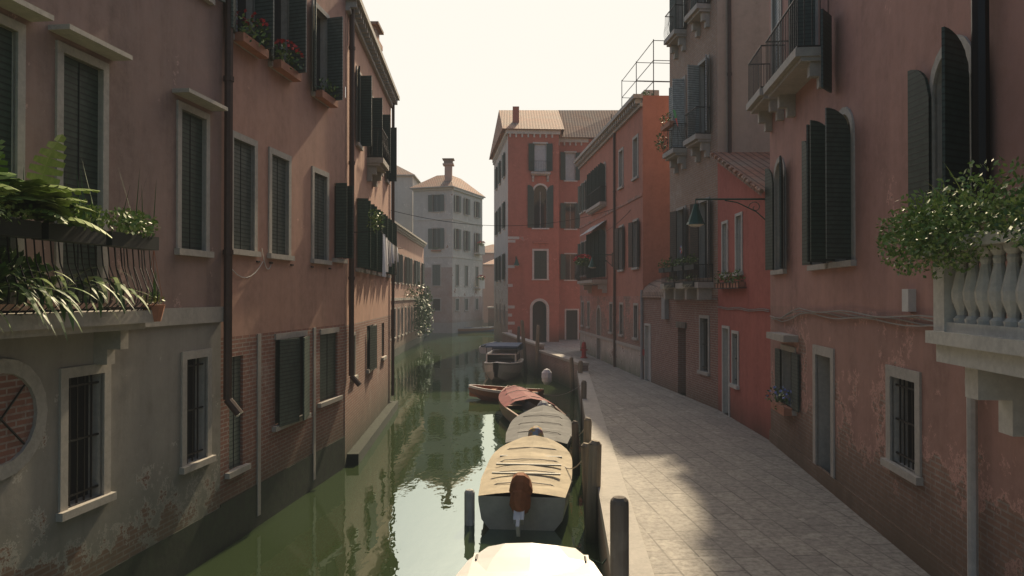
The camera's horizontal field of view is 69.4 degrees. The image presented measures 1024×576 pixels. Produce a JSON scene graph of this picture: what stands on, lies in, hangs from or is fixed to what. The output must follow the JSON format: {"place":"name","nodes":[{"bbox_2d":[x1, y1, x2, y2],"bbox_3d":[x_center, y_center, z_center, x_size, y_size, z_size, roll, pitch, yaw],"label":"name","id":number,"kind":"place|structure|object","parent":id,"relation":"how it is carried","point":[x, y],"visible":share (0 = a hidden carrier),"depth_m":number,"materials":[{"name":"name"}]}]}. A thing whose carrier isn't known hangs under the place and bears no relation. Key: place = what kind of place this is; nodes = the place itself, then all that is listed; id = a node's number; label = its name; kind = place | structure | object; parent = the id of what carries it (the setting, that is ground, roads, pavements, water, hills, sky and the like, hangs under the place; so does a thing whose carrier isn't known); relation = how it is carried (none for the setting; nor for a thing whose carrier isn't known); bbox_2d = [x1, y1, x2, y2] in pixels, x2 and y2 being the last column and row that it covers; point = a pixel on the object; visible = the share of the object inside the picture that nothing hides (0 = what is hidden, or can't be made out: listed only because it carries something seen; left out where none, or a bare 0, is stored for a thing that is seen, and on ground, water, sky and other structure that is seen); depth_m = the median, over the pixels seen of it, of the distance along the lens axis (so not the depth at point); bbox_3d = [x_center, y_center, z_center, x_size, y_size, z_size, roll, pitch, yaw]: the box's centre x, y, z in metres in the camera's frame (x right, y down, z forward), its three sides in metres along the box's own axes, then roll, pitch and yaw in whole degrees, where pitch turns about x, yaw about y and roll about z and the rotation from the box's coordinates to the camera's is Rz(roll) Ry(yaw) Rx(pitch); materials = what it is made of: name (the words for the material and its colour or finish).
{"place":"outdoors","nodes":[
{"label":"outdoors","id":0,"kind":"place"},
{"bbox_2d":[185,319,601,575],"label":"water","id":1,"kind":"structure","parent":0,"point":[391,503],"depth_m":16.08,"materials":[{"name":"green liquid"}]},
{"bbox_2d":[0,0,227,575],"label":"building","id":2,"kind":"structure","parent":1,"relation":"in","point":[110,470],"depth_m":10.10,"materials":[{"name":"brown paint"}]},
{"bbox_2d":[0,310,153,364],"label":"balcony slab","id":3,"kind":"structure","parent":2,"relation":"attached to","point":[109,329],"depth_m":8.70,"materials":[{"name":"beige stone"}]},
{"bbox_2d":[0,237,158,314],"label":"balcony rail","id":4,"kind":"object","parent":2,"relation":"attached to","point":[117,307],"visible":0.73,"depth_m":8.40,"materials":[{"name":"metal"}]},
{"bbox_2d":[0,217,165,321],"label":"planters","id":5,"kind":"object","parent":4,"relation":"on","point":[32,230],"visible":0.84,"depth_m":8.18,"materials":[{"name":"ceramic"}]},
{"bbox_2d":[0,134,165,341],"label":"balcony plants","id":6,"kind":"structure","parent":5,"relation":"in","point":[38,197],"depth_m":7.68,"materials":[{"name":"green plant"}]},
{"bbox_2d":[220,0,353,550],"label":"building","id":7,"kind":"structure","parent":1,"relation":"in","point":[282,441],"depth_m":15.30,"materials":[{"name":"paint"}]},
{"bbox_2d":[345,0,399,466],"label":"building","id":8,"kind":"structure","parent":1,"relation":"in","point":[371,407],"depth_m":22.34,"materials":[{"name":"paint"}]},
{"bbox_2d":[223,0,402,416],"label":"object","id":9,"kind":"object","parent":8,"relation":"attached to","point":[253,47],"visible":0.87,"depth_m":12.80,"materials":[{"name":"metal"}]},
{"bbox_2d":[237,9,385,232],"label":"plants","id":10,"kind":"object","parent":9,"relation":"in","point":[245,23],"visible":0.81,"depth_m":14.71,"materials":[{"name":"green plant"}]},
{"bbox_2d":[382,234,397,276],"bbox_3d":[-3.672,-0.901,22.471,0.050,1.200,3.860,0,-1,-3],"label":"laundry","id":11,"kind":"object","parent":9,"relation":"attached to","point":[390,255],"visible":1,"depth_m":21.61,"materials":[{"name":"white fabric"}]},
{"bbox_2d":[367,157,388,186],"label":"balcony slab","id":12,"kind":"structure","parent":8,"relation":"attached to","point":[377,167],"depth_m":22.68,"materials":[{"name":"beige stone"}]},
{"bbox_2d":[367,128,389,164],"bbox_3d":[-4.200,-4.434,23.346,0.602,0.916,1.584,0,-1,0],"label":"balcony rail","id":13,"kind":"object","parent":8,"relation":"attached to","point":[385,146],"visible":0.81,"depth_m":22.91,"materials":[{"name":"black metal"}]},
{"bbox_2d":[391,218,426,356],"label":"building","id":14,"kind":"structure","parent":1,"relation":"in","point":[410,268],"depth_m":58.97,"materials":[{"name":"paint"}]},
{"bbox_2d":[405,282,434,338],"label":"ivy","id":15,"kind":"object","parent":14,"relation":"attached to","point":[422,309],"visible":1,"depth_m":64.12,"materials":[{"name":"green plant"}]},
{"bbox_2d":[409,158,485,332],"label":"white building","id":16,"kind":"structure","parent":1,"relation":"in","point":[453,268],"depth_m":86.22,"materials":[{"name":"paint"}]},
{"bbox_2d":[430,241,484,280],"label":"plants","id":17,"kind":"object","parent":16,"relation":"on","point":[482,278],"visible":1,"depth_m":91.74,"materials":[{"name":"green plant"}]},
{"bbox_2d":[474,245,484,288],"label":"balcony slab","id":18,"kind":"structure","parent":16,"relation":"attached to","point":[481,252],"depth_m":91.83,"materials":[{"name":"white stone"}]},
{"bbox_2d":[458,326,493,332],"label":"boat","id":19,"kind":"object","parent":1,"relation":"on","point":[479,329],"visible":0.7,"depth_m":87.44,"materials":[{"name":"grey wood"}]},
{"bbox_2d":[479,341,501,353],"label":"boat","id":20,"kind":"object","parent":1,"relation":"on","point":[482,349],"visible":0.29,"depth_m":55.53,"materials":[{"name":"grey fabric"}]},
{"bbox_2d":[484,358,523,380],"bbox_3d":[-0.409,4.376,39.715,2.169,1.299,5.875,0,-1,0],"label":"cruiser boat","id":21,"kind":"object","parent":1,"relation":"on","point":[508,371],"visible":0.73,"depth_m":37.80,"materials":[{"name":"white plastic"}]},
{"bbox_2d":[485,342,522,363],"bbox_3d":[-0.404,3.556,40.269,2.015,0.950,3.980,0,-1,0],"label":"cabin boat","id":22,"kind":"object","parent":1,"relation":"on","point":[510,352],"visible":1,"depth_m":39.22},
{"bbox_2d":[468,384,543,401],"bbox_3d":[-0.297,4.514,30.960,3.100,0.858,1.300,0,-1,15],"label":"dinghy","id":23,"kind":"object","parent":1,"relation":"on","point":[487,392],"visible":0.56,"depth_m":30.86,"materials":[{"name":"brown wood"}]},
{"bbox_2d":[478,435,572,530],"bbox_3d":[0.367,4.196,16.003,1.897,1.212,4.300,0,-1,5],"label":"covered boat","id":24,"kind":"object","parent":1,"relation":"on","point":[542,514],"visible":0.88,"depth_m":14.68,"materials":[{"name":"beige fabric"}]},
{"bbox_2d":[464,455,561,525],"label":"boat fittings","id":25,"kind":"object","parent":24,"relation":"on","point":[469,507],"visible":0.86,"depth_m":14.18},
{"bbox_2d":[509,472,532,536],"bbox_3d":[0.165,3.898,13.419,0.441,0.995,1.091,0,-1,0],"label":"outboard motor","id":26,"kind":"object","parent":24,"relation":"attached to","point":[520,489],"visible":1,"depth_m":13.35,"materials":[{"name":"brown plastic"}]},
{"bbox_2d":[456,543,601,575],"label":"white boat","id":27,"kind":"object","parent":1,"relation":"on","point":[521,559],"visible":0.93,"depth_m":10.08,"materials":[{"name":"white plastic"}]},
{"bbox_2d":[468,553,606,575],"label":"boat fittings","id":28,"kind":"object","parent":27,"relation":"on","point":[476,569],"visible":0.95,"depth_m":9.78,"materials":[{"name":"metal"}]},
{"bbox_2d":[498,385,565,422],"bbox_3d":[0.405,4.316,26.810,1.838,1.175,6.400,0,-1,-10],"label":"wooden boat","id":29,"kind":"object","parent":1,"relation":"on","point":[516,397],"visible":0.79,"depth_m":26.82,"materials":[{"name":"red wood"}]},
{"bbox_2d":[537,400,548,405],"bbox_3d":[0.991,4.060,23.348,0.406,0.985,0.905,0,-1,0],"label":"outboard motor","id":30,"kind":"object","parent":29,"relation":"attached to","point":[542,402],"visible":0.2,"depth_m":23.41,"materials":[{"name":"silver metal"}]},
{"bbox_2d":[505,405,571,450],"bbox_3d":[0.783,4.243,21.035,1.935,1.212,4.287,0,-1,0],"label":"boat","id":31,"kind":"object","parent":1,"relation":"on","point":[553,424],"visible":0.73,"depth_m":20.94,"materials":[{"name":"grey fabric"}]},
{"bbox_2d":[528,426,543,436],"bbox_3d":[0.601,3.990,18.576,0.427,0.991,1.010,0,-1,0],"label":"outboard motor","id":32,"kind":"object","parent":31,"relation":"attached to","point":[536,430],"visible":0.34,"depth_m":18.64,"materials":[{"name":"blue plastic"}]},
{"bbox_2d":[541,369,551,384],"bbox_3d":[1.543,3.962,32.964,0.478,0.760,0.580,0,-1,0],"label":"boat fender","id":33,"kind":"object","parent":1,"relation":"on","point":[546,376],"visible":1,"depth_m":32.77,"materials":[{"name":"white plastic"}]},
{"bbox_2d":[517,320,628,575],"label":"mooring posts","id":34,"kind":"object","parent":1,"relation":"in","point":[591,451],"visible":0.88,"depth_m":13.19,"materials":[{"name":"brown wood"}]},
{"bbox_2d":[545,385,583,468],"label":"mooring ropes","id":35,"kind":"object","parent":34,"relation":"attached to","point":[570,435],"visible":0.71,"depth_m":18.08,"materials":[{"name":"beige fabric"}]},
{"bbox_2d":[391,166,493,326],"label":"building","id":36,"kind":"structure","parent":0,"point":[405,181],"depth_m":93.46,"materials":[{"name":"white paint"}]},
{"bbox_2d":[345,0,669,245],"label":"sky","id":37,"kind":"structure","parent":0,"point":[453,65],"materials":[{"name":"white"}]},
{"bbox_2d":[531,3,822,299],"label":"balcony slabs","id":38,"kind":"structure","parent":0,"point":[799,68],"depth_m":22.93,"materials":[{"name":"beige stone"}]},
{"bbox_2d":[531,0,828,288],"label":"balcony rails","id":39,"kind":"object","parent":38,"relation":"on","point":[671,14],"visible":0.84,"depth_m":17.46,"materials":[{"name":"black metal"}]},
{"bbox_2d":[502,332,929,575],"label":"quay","id":40,"kind":"structure","parent":0,"point":[704,489],"depth_m":12.92,"materials":[{"name":"stone"}]},
{"bbox_2d":[489,106,618,341],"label":"building","id":41,"kind":"structure","parent":40,"relation":"on","point":[539,285],"depth_m":55.44,"materials":[{"name":"paint"}]},
{"bbox_2d":[580,342,587,357],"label":"fire hydrant","id":42,"kind":"object","parent":40,"relation":"on","point":[583,349],"visible":1,"depth_m":41.07,"materials":[{"name":"red metal"}]},
{"bbox_2d":[574,90,669,376],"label":"red building","id":43,"kind":"structure","parent":40,"relation":"on","point":[634,124],"depth_m":34.07,"materials":[{"name":"paint"}]},
{"bbox_2d":[588,253,612,267],"bbox_3d":[4.392,-1.362,36.820,1.239,0.780,0.480,0,-1,0],"label":"street lamp","id":44,"kind":"object","parent":43,"relation":"attached to","point":[592,264],"visible":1,"depth_m":36.79,"materials":[{"name":"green metal"}]},
{"bbox_2d":[611,39,669,118],"bbox_3d":[7.000,-9.911,35.877,2.638,3.900,8.538,0,-1,-4],"label":"rooftop scaffold frame","id":45,"kind":"object","parent":43,"relation":"on","point":[637,80],"visible":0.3,"depth_m":34.40,"materials":[{"name":"metal"}]},
{"bbox_2d":[642,277,669,389],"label":"building","id":46,"kind":"structure","parent":40,"relation":"on","point":[656,347],"depth_m":29.12,"materials":[{"name":"paint"}]},
{"bbox_2d":[669,0,769,408],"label":"brick building","id":47,"kind":"structure","parent":40,"relation":"on","point":[698,71],"depth_m":23.77,"materials":[{"name":"paint"}]},
{"bbox_2d":[709,152,770,439],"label":"red house","id":48,"kind":"structure","parent":40,"relation":"on","point":[744,364],"depth_m":20.00,"materials":[{"name":"paint"}]},
{"bbox_2d":[686,198,764,226],"bbox_3d":[5.208,-1.861,17.931,1.990,0.780,0.480,0,-1,0],"label":"street lamp","id":49,"kind":"object","parent":48,"relation":"attached to","point":[695,219],"visible":0.94,"depth_m":17.89,"materials":[{"name":"green metal"}]},
{"bbox_2d":[765,0,1023,575],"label":"building","id":50,"kind":"structure","parent":40,"relation":"on","point":[871,431],"depth_m":10.78,"materials":[{"name":"paint"}]},
{"bbox_2d":[391,0,989,575],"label":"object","id":51,"kind":"object","parent":50,"relation":"attached to","point":[981,82],"visible":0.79,"depth_m":8.09,"materials":[{"name":"metal"}]},
{"bbox_2d":[925,226,1023,436],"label":"balcony","id":52,"kind":"structure","parent":50,"relation":"attached to","point":[976,333],"depth_m":6.57,"materials":[{"name":"white stone"}]},
{"bbox_2d":[573,90,1023,409],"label":"plants","id":53,"kind":"object","parent":52,"relation":"on","point":[935,228],"visible":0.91,"depth_m":6.70,"materials":[{"name":"leaf"},{"name":"flower petals"}]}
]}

